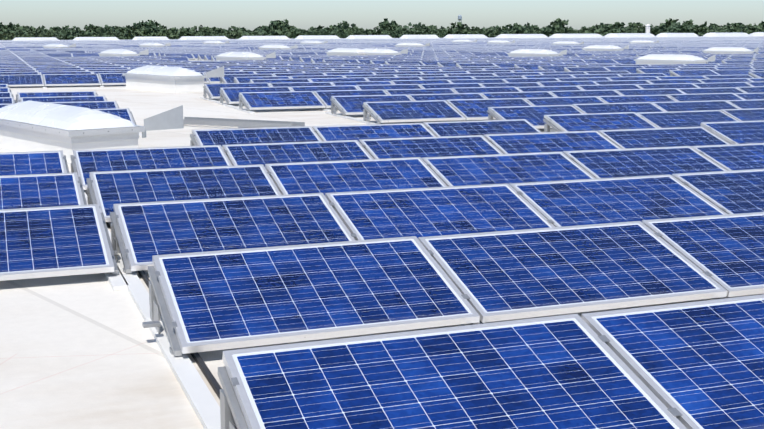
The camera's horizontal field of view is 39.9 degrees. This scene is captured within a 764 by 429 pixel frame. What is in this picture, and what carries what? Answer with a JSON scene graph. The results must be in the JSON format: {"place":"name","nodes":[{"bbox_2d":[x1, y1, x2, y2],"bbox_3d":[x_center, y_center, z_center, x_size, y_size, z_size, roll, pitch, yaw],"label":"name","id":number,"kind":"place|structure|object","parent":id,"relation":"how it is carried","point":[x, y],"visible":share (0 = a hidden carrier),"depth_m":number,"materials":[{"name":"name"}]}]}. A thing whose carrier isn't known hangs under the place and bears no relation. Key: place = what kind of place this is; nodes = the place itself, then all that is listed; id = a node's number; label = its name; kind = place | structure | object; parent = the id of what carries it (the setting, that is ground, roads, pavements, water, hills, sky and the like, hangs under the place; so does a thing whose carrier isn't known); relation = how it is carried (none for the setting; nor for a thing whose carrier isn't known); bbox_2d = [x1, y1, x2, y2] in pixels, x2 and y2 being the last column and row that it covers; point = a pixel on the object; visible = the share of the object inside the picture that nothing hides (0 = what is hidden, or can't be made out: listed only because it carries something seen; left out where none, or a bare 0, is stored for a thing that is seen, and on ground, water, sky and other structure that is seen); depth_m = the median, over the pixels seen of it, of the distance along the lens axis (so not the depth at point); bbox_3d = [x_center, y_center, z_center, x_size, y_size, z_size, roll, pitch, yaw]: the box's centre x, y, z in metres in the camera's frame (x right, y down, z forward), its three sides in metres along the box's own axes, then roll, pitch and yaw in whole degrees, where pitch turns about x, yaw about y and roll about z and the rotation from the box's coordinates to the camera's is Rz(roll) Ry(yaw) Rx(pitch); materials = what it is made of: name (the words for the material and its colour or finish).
{"place":"outdoors","nodes":[
{"label":"outdoors","id":0,"kind":"place"},
{"bbox_2d":[0,59,761,428],"bbox_3d":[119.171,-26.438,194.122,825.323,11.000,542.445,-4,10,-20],"label":"roof slab","id":1,"kind":"structure","parent":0,"point":[80,351],"depth_m":5.67,"materials":[{"name":"white concrete"}]},
{"bbox_2d":[11,37,59,40],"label":"roof light","id":2,"kind":"object","parent":1,"relation":"on","point":[35,39],"visible":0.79,"depth_m":156.66,"materials":[{"name":"plastic"}]},
{"bbox_2d":[43,44,75,47],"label":"skylight","id":3,"kind":"object","parent":1,"relation":"on","point":[56,46],"visible":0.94,"depth_m":88.18,"materials":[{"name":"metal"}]},
{"bbox_2d":[0,100,183,166],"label":"skylight","id":4,"kind":"object","parent":1,"relation":"on","point":[28,126],"visible":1,"depth_m":13.70,"materials":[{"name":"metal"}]},
{"bbox_2d":[73,37,118,40],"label":"roof light","id":5,"kind":"object","parent":1,"relation":"on","point":[96,38],"visible":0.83,"depth_m":162.81,"materials":[{"name":"plastic"}]},
{"bbox_2d":[98,49,148,55],"bbox_3d":[-14.850,-9.144,60.324,1.626,0.700,3.144,-8,13,-39],"label":"skylight","id":6,"kind":"object","parent":1,"relation":"on","point":[117,52],"visible":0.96,"depth_m":59.47,"materials":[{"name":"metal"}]},
{"bbox_2d":[132,37,169,39],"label":"roof light","id":7,"kind":"object","parent":1,"relation":"on","point":[150,38],"visible":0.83,"depth_m":168.93,"materials":[{"name":"plastic"}]},
{"bbox_2d":[139,43,169,46],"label":"skylight","id":8,"kind":"object","parent":1,"relation":"on","point":[152,45],"visible":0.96,"depth_m":96.57,"materials":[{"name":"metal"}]},
{"bbox_2d":[122,65,223,92],"bbox_3d":[-6.109,-3.996,30.671,1.626,0.700,3.144,-8,13,-39],"label":"skylight","id":9,"kind":"object","parent":1,"relation":"on","point":[167,79],"visible":0.98,"depth_m":29.69,"materials":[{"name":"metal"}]},
{"bbox_2d":[178,36,229,39],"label":"roof light","id":10,"kind":"object","parent":1,"relation":"on","point":[203,38],"visible":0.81,"depth_m":175.06,"materials":[{"name":"plastic"}]},
{"bbox_2d":[203,41,228,43],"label":"skylight","id":11,"kind":"object","parent":1,"relation":"on","point":[213,42],"visible":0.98,"depth_m":118.82,"materials":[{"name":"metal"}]},
{"bbox_2d":[214,52,275,59],"bbox_3d":[-6.847,-7.776,52.443,1.626,0.700,3.144,-8,13,-39],"label":"skylight","id":12,"kind":"object","parent":1,"relation":"on","point":[238,56],"visible":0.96,"depth_m":51.61,"materials":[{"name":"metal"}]},
{"bbox_2d":[237,36,289,39],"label":"roof light","id":13,"kind":"object","parent":1,"relation":"on","point":[260,37],"visible":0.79,"depth_m":182.27,"materials":[{"name":"plastic"}]},
{"bbox_2d":[258,44,296,49],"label":"skylight","id":14,"kind":"object","parent":1,"relation":"on","point":[273,47],"visible":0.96,"depth_m":81.58,"materials":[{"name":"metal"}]},
{"bbox_2d":[301,41,327,43],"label":"skylight","id":15,"kind":"object","parent":1,"relation":"on","point":[311,42],"visible":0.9,"depth_m":119.04,"materials":[{"name":"plastic"}]},
{"bbox_2d":[294,35,340,39],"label":"roof light","id":16,"kind":"object","parent":1,"relation":"on","point":[317,37],"visible":0.69,"depth_m":190.50,"materials":[{"name":"plastic"}]},
{"bbox_2d":[325,48,377,55],"bbox_3d":[-1.864,-9.815,64.187,1.626,0.700,3.144,-8,13,-39],"label":"skylight","id":17,"kind":"object","parent":1,"relation":"on","point":[345,51],"visible":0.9,"depth_m":63.55,"materials":[{"name":"plastic"}]},
{"bbox_2d":[345,35,393,38],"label":"roof light","id":18,"kind":"object","parent":1,"relation":"on","point":[369,37],"visible":0.75,"depth_m":198.12,"materials":[{"name":"plastic"}]},
{"bbox_2d":[8,47,758,428],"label":"panel supports","id":19,"kind":"object","parent":1,"relation":"on","point":[160,325],"visible":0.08,"depth_m":6.01,"materials":[{"name":"metal"}]},
{"bbox_2d":[0,36,763,428],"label":"solar panels","id":20,"kind":"object","parent":19,"relation":"on","point":[236,246],"visible":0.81,"depth_m":7.72,"materials":[{"name":"glass"}]},
{"bbox_2d":[362,48,407,54],"bbox_3d":[-0.083,-9.599,62.943,1.626,0.700,3.144,-8,13,-39],"label":"skylight","id":21,"kind":"object","parent":1,"relation":"on","point":[370,51],"visible":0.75,"depth_m":62.03,"materials":[{"name":"plastic"}]},
{"bbox_2d":[395,43,429,46],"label":"skylight","id":22,"kind":"object","parent":1,"relation":"on","point":[410,45],"visible":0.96,"depth_m":97.04,"materials":[{"name":"plastic"}]},
{"bbox_2d":[399,35,439,38],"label":"roof light","id":23,"kind":"object","parent":1,"relation":"on","point":[419,37],"visible":0.62,"depth_m":206.48,"materials":[{"name":"plastic"}]},
{"bbox_2d":[451,40,476,41],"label":"skylight","id":24,"kind":"object","parent":1,"relation":"on","point":[463,41],"visible":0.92,"depth_m":134.77,"materials":[{"name":"plastic"}]},
{"bbox_2d":[443,34,487,37],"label":"roof light","id":25,"kind":"object","parent":1,"relation":"on","point":[465,36],"visible":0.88,"depth_m":214.73,"materials":[{"name":"plastic"}]},
{"bbox_2d":[486,40,514,43],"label":"skylight","id":26,"kind":"object","parent":1,"relation":"on","point":[497,42],"visible":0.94,"depth_m":124.23,"materials":[{"name":"plastic"}]},
{"bbox_2d":[494,34,548,37],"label":"roof light","id":27,"kind":"object","parent":1,"relation":"on","point":[521,36],"visible":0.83,"depth_m":225.14,"materials":[{"name":"plastic"}]},
{"bbox_2d":[507,49,566,56],"bbox_3d":[8.930,-9.206,60.681,1.626,0.700,3.144,-8,13,-39],"label":"skylight","id":28,"kind":"object","parent":1,"relation":"on","point":[530,52],"visible":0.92,"depth_m":59.96,"materials":[{"name":"plastic"}]},
{"bbox_2d":[551,41,583,44],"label":"skylight","id":29,"kind":"object","parent":1,"relation":"on","point":[565,43],"visible":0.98,"depth_m":111.15,"materials":[{"name":"plastic"}]},
{"bbox_2d":[549,34,604,37],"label":"roof light","id":30,"kind":"object","parent":1,"relation":"on","point":[576,36],"visible":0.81,"depth_m":236.68,"materials":[{"name":"plastic"}]},
{"bbox_2d":[582,45,628,50],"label":"skylight","id":31,"kind":"object","parent":1,"relation":"on","point":[602,48],"visible":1,"depth_m":78.02,"materials":[{"name":"plastic"}]},
{"bbox_2d":[603,33,655,37],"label":"roof light","id":32,"kind":"object","parent":1,"relation":"on","point":[618,35],"visible":0.85,"depth_m":249.02,"materials":[{"name":"plastic"}]},
{"bbox_2d":[629,40,658,42],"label":"skylight","id":33,"kind":"object","parent":1,"relation":"on","point":[641,41],"visible":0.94,"depth_m":124.49,"materials":[{"name":"plastic"}]},
{"bbox_2d":[645,24,650,32],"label":"vent stack","id":34,"kind":"object","parent":1,"relation":"on","point":[647,27],"visible":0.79,"depth_m":277.50,"materials":[{"name":"white metal"}]},
{"bbox_2d":[634,54,715,63],"bbox_3d":[12.949,-6.763,46.610,1.626,0.700,3.144,-8,13,-39],"label":"skylight","id":35,"kind":"object","parent":1,"relation":"on","point":[667,59],"visible":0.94,"depth_m":45.92,"materials":[{"name":"plastic"}]},
{"bbox_2d":[656,33,698,36],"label":"roof light","id":36,"kind":"object","parent":1,"relation":"on","point":[677,35],"visible":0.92,"depth_m":262.31,"materials":[{"name":"plastic"}]},
{"bbox_2d":[702,33,750,36],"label":"roof light","id":37,"kind":"object","parent":1,"relation":"on","point":[726,35],"visible":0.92,"depth_m":276.26,"materials":[{"name":"plastic"}]},
{"bbox_2d":[702,47,758,53],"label":"skylight","id":38,"kind":"object","parent":1,"relation":"on","point":[726,50],"visible":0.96,"depth_m":68.00,"materials":[{"name":"plastic"}]},
{"bbox_2d":[749,32,763,36],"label":"roof light","id":39,"kind":"object","parent":1,"relation":"on","point":[758,34],"visible":0.79,"depth_m":288.38,"materials":[{"name":"plastic"}]},
{"bbox_2d":[0,0,763,30],"label":"sky","id":40,"kind":"structure","parent":0,"point":[248,14],"materials":[{"name":"white"}]},
{"label":"ground","id":41,"kind":"structure","parent":0,"visible":0},
{"bbox_2d":[0,18,763,39],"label":"tree line","id":42,"kind":"object","parent":41,"relation":"on","point":[151,28],"visible":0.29,"depth_m":472.40,"materials":[{"name":"green plant"}]}
]}

